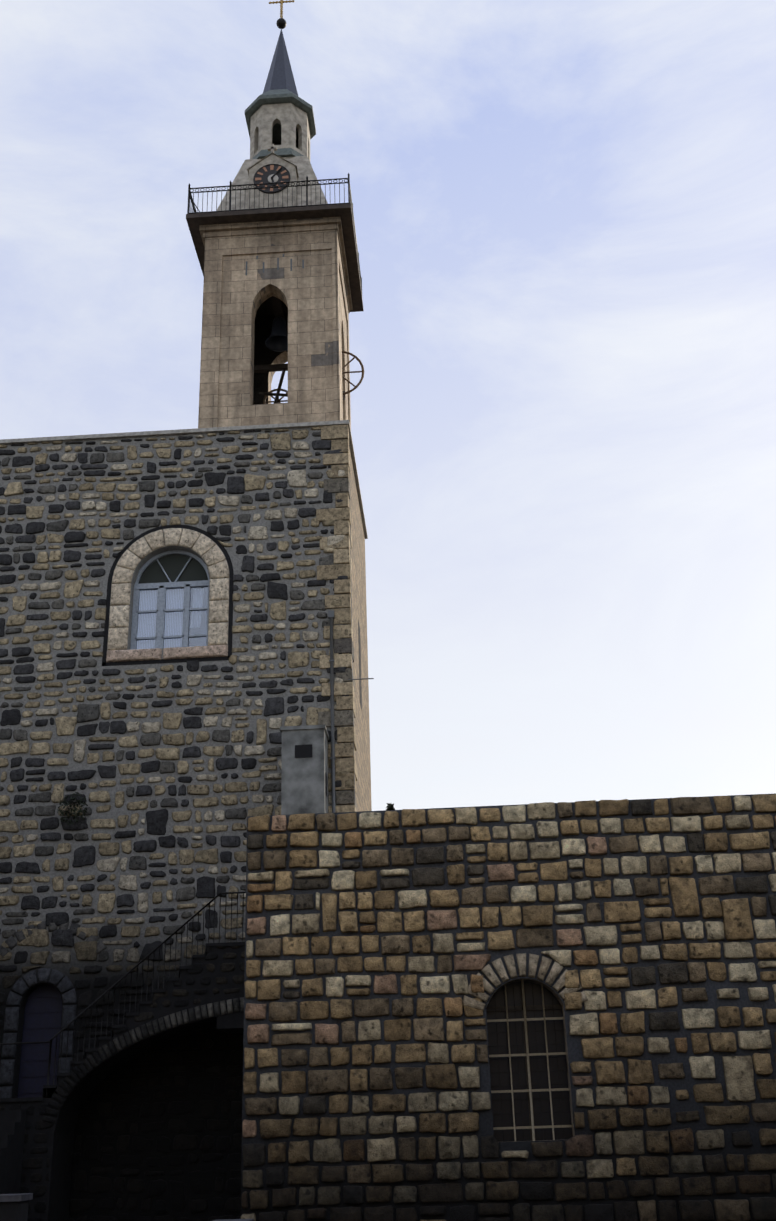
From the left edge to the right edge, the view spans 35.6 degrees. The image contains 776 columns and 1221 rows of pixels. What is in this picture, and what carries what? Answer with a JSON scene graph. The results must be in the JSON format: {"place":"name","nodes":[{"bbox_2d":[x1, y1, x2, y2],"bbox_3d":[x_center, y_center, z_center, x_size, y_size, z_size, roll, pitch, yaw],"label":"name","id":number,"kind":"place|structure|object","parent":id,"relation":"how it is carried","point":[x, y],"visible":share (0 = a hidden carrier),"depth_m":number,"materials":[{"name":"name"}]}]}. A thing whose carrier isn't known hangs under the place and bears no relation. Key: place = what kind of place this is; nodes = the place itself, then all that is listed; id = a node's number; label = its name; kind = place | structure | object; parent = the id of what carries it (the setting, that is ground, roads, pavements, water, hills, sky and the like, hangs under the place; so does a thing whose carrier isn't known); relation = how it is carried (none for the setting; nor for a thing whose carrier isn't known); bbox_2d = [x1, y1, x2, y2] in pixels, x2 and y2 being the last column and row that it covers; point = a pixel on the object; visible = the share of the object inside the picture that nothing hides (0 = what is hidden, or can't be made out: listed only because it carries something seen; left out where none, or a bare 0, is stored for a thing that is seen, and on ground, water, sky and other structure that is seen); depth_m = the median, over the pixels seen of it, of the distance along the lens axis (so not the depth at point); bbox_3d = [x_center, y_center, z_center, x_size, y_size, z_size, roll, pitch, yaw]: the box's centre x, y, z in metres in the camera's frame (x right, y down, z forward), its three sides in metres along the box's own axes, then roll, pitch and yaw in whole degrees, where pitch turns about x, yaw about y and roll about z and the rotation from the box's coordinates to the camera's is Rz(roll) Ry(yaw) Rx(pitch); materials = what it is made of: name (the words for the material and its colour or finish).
{"place":"outdoors","nodes":[
{"label":"outdoors","id":0,"kind":"place"},
{"bbox_2d":[245,254,303,274],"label":"tower cramps","id":1,"kind":"object","parent":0,"point":[277,264],"visible":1,"depth_m":28.09,"materials":[{"name":"grey metal"}]},
{"bbox_2d":[0,0,775,810],"label":"sky","id":2,"kind":"structure","parent":0,"point":[563,407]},
{"bbox_2d":[386,803,394,809],"bbox_3d":[0.293,9.357,28.977,2.206,9.699,2.192,-3,-23,2],"label":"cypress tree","id":3,"kind":"object","parent":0,"point":[390,806],"depth_m":30.88,"materials":[{"name":"green plant"}]},
{"label":"ground","id":4,"kind":"structure","parent":0,"visible":0},
{"bbox_2d":[0,942,244,1220],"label":"stone staircase","id":5,"kind":"structure","parent":4,"relation":"on","point":[59,1145],"depth_m":20.34,"materials":[{"name":"stone"}]},
{"bbox_2d":[0,946,244,1220],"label":"staircase wall stones","id":6,"kind":"object","parent":5,"relation":"attached to","point":[43,1123],"visible":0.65,"depth_m":20.33,"materials":[{"name":"stone"}]},
{"bbox_2d":[0,891,245,1096],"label":"stair railing","id":7,"kind":"object","parent":5,"relation":"on","point":[126,974],"visible":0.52,"depth_m":20.74,"materials":[{"name":"black metal"}]},
{"bbox_2d":[0,1193,253,1220],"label":"low walls","id":8,"kind":"structure","parent":4,"relation":"on","point":[13,1207],"depth_m":13.48,"materials":[{"name":"stone"}]},
{"bbox_2d":[0,426,351,1220],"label":"stone wall","id":9,"kind":"structure","parent":4,"relation":"on","point":[200,1182],"depth_m":23.52,"materials":[{"name":"grey stone"}]},
{"bbox_2d":[102,524,233,665],"bbox_3d":[-4.492,-0.380,24.867,2.640,3.135,0.001,-3,-23,2],"label":"window surround","id":10,"kind":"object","parent":9,"relation":"attached to","point":[205,533],"depth_m":24.71,"materials":[{"name":"black"}]},
{"bbox_2d":[0,427,371,1220],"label":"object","id":11,"kind":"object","parent":4,"relation":"on","point":[362,709],"visible":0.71,"depth_m":23.68,"materials":[{"name":"stone"}]},
{"bbox_2d":[17,985,61,1097],"bbox_3d":[-6.213,7.760,21.770,0.840,1.985,0.062,-3,-23,2],"label":"door","id":12,"kind":"structure","parent":11,"relation":"attached to","point":[42,1014],"depth_m":21.75,"materials":[{"name":"grey wood"}]},
{"bbox_2d":[57,792,87,825],"bbox_3d":[-6.003,3.795,22.995,0.602,0.655,0.555,-3,-23,2],"label":"caper bush on wall","id":13,"kind":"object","parent":11,"relation":"attached to","point":[65,811],"visible":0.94,"depth_m":22.94,"materials":[{"name":"green plant"}]},
{"bbox_2d":[0,528,228,1097],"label":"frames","id":14,"kind":"structure","parent":11,"relation":"attached to","point":[208,550],"depth_m":24.32,"materials":[{"name":"stone"}]},
{"bbox_2d":[130,550,209,649],"bbox_3d":[-4.473,-0.181,25.106,1.630,2.300,0.210,-3,-23,2],"label":"arched window","id":15,"kind":"structure","parent":11,"relation":"attached to","point":[166,582],"depth_m":25.07,"materials":[{"name":"grey"}]},
{"bbox_2d":[0,420,367,538],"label":"coping","id":16,"kind":"object","parent":11,"relation":"on","point":[171,432],"visible":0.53,"depth_m":26.36,"materials":[{"name":"stone"}]},
{"bbox_2d":[198,216,352,428],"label":"tower trim","id":17,"kind":"structure","parent":11,"relation":"on","point":[220,241],"depth_m":28.25,"materials":[{"name":"beige stone"}]},
{"bbox_2d":[218,249,347,426],"bbox_3d":[-2.602,-5.783,28.812,3.085,5.990,3.085,-3,-23,2],"label":"tower shaft","id":18,"kind":"object","parent":11,"relation":"on","point":[304,295],"visible":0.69,"depth_m":27.51,"materials":[{"name":"beige stone"}]},
{"bbox_2d":[254,296,287,403],"bbox_3d":[-2.594,-5.540,28.707,2.020,3.580,2.185,-3,-23,2],"label":"bell","id":19,"kind":"object","parent":18,"relation":"in","point":[277,340],"visible":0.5,"depth_m":29.17,"materials":[{"name":"black metal"}]},
{"bbox_2d":[186,204,363,311],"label":"tower cornice","id":20,"kind":"structure","parent":18,"relation":"on","point":[195,221],"depth_m":28.42,"materials":[{"name":"grey stone"}]},
{"bbox_2d":[217,144,327,210],"bbox_3d":[-2.735,-9.869,30.584,3.000,2.680,3.000,-3,-23,2],"label":"pyramid tower roof","id":21,"kind":"object","parent":20,"relation":"on","point":[299,168],"visible":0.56,"depth_m":29.41,"materials":[{"name":"grey stone"}]},
{"bbox_2d":[253,164,289,193],"bbox_3d":[-2.818,-10.490,29.295,0.906,0.906,0.103,-3,-23,2],"label":"tower clock","id":22,"kind":"object","parent":21,"relation":"attached to","point":[270,173],"visible":0.85,"depth_m":29.30,"materials":[{"name":"black metal"}]},
{"bbox_2d":[250,103,309,160],"bbox_3d":[-2.807,-12.084,31.544,1.480,1.550,1.480,-3,-23,2],"label":"belfry lantern","id":23,"kind":"object","parent":21,"relation":"on","point":[290,118],"visible":0.65,"depth_m":31.03,"materials":[{"name":"beige paint"}]},
{"bbox_2d":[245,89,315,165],"bbox_3d":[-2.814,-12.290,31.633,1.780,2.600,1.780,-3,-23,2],"label":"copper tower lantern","id":24,"kind":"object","parent":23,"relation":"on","point":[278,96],"visible":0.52,"depth_m":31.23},
{"bbox_2d":[263,28,297,95],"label":"spire","id":25,"kind":"structure","parent":24,"relation":"on","point":[280,74],"depth_m":32.20,"materials":[{"name":"metal"}]},
{"bbox_2d":[276,18,285,28],"bbox_3d":[-2.942,-16.206,33.331,0.280,0.280,0.280,-3,-23,2],"label":"ball finial","id":26,"kind":"object","parent":25,"relation":"on","point":[281,23],"visible":1,"depth_m":33.24,"materials":[{"name":"black metal"}]},
{"bbox_2d":[269,0,294,17],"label":"cross","id":27,"kind":"object","parent":26,"relation":"on","point":[281,2],"visible":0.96,"depth_m":33.64,"materials":[{"name":"gold metal"}]},
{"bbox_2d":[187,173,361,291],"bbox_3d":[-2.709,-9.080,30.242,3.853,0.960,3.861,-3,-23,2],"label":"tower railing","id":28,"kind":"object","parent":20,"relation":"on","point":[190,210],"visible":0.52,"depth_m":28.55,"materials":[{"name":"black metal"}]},
{"bbox_2d":[342,351,364,394],"bbox_3d":[-1.232,-5.848,28.755,1.300,1.300,0.880,-3,-23,2],"label":"wheel","id":29,"kind":"object","parent":18,"relation":"attached to","point":[362,371],"visible":0.23,"depth_m":29.03,"materials":[{"name":"grey metal"}]},
{"bbox_2d":[316,425,356,812],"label":"corner quoins","id":30,"kind":"object","parent":11,"relation":"attached to","point":[343,560],"visible":0.58,"depth_m":24.43,"materials":[{"name":"stone"}]},
{"bbox_2d":[328,438,373,812],"bbox_3d":[-0.725,1.051,24.181,0.880,10.940,0.516,-3,-23,2],"label":"down pipe","id":31,"kind":"object","parent":11,"relation":"attached to","point":[331,660],"visible":0.69,"depth_m":23.67,"materials":[{"name":"grey metal"}]},
{"bbox_2d":[358,621,361,708],"bbox_3d":[-0.720,1.215,26.785,0.204,1.950,0.600,-3,-23,2],"label":"side window","id":32,"kind":"structure","parent":11,"relation":"attached to","point":[360,684],"depth_m":26.75,"materials":[{"name":"black"}]},
{"bbox_2d":[240,793,775,1220],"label":"wing wall","id":33,"kind":"structure","parent":4,"relation":"on","point":[574,1051],"depth_m":15.85,"materials":[{"name":"brown stone"}]},
{"bbox_2d":[280,725,328,814],"bbox_3d":[-1.529,4.110,22.323,0.860,3.900,0.777,-3,-23,2],"label":"chimney","id":34,"kind":"object","parent":33,"relation":"on","point":[303,786],"visible":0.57,"depth_m":22.43,"materials":[{"name":"grey paint"}]},
{"bbox_2d":[295,744,327,796],"bbox_3d":[-1.382,2.978,22.566,0.725,0.900,0.219,15,-28,-33],"label":"vent opening","id":35,"kind":"object","parent":34,"relation":"attached to","point":[303,751],"visible":1,"depth_m":22.56,"materials":[{"name":"black metal"}]},
{"bbox_2d":[486,980,572,1141],"bbox_3d":[1.837,5.891,15.871,1.020,1.980,0.198,-3,-23,2],"label":"barred window","id":36,"kind":"structure","parent":33,"relation":"in","point":[530,1089],"depth_m":15.90,"materials":[{"name":"black glass"}]},
{"bbox_2d":[241,794,775,1220],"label":"wing wall stones","id":37,"kind":"object","parent":4,"relation":"on","point":[736,924],"visible":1,"depth_m":15.90,"materials":[{"name":"beige stone"}]}
]}

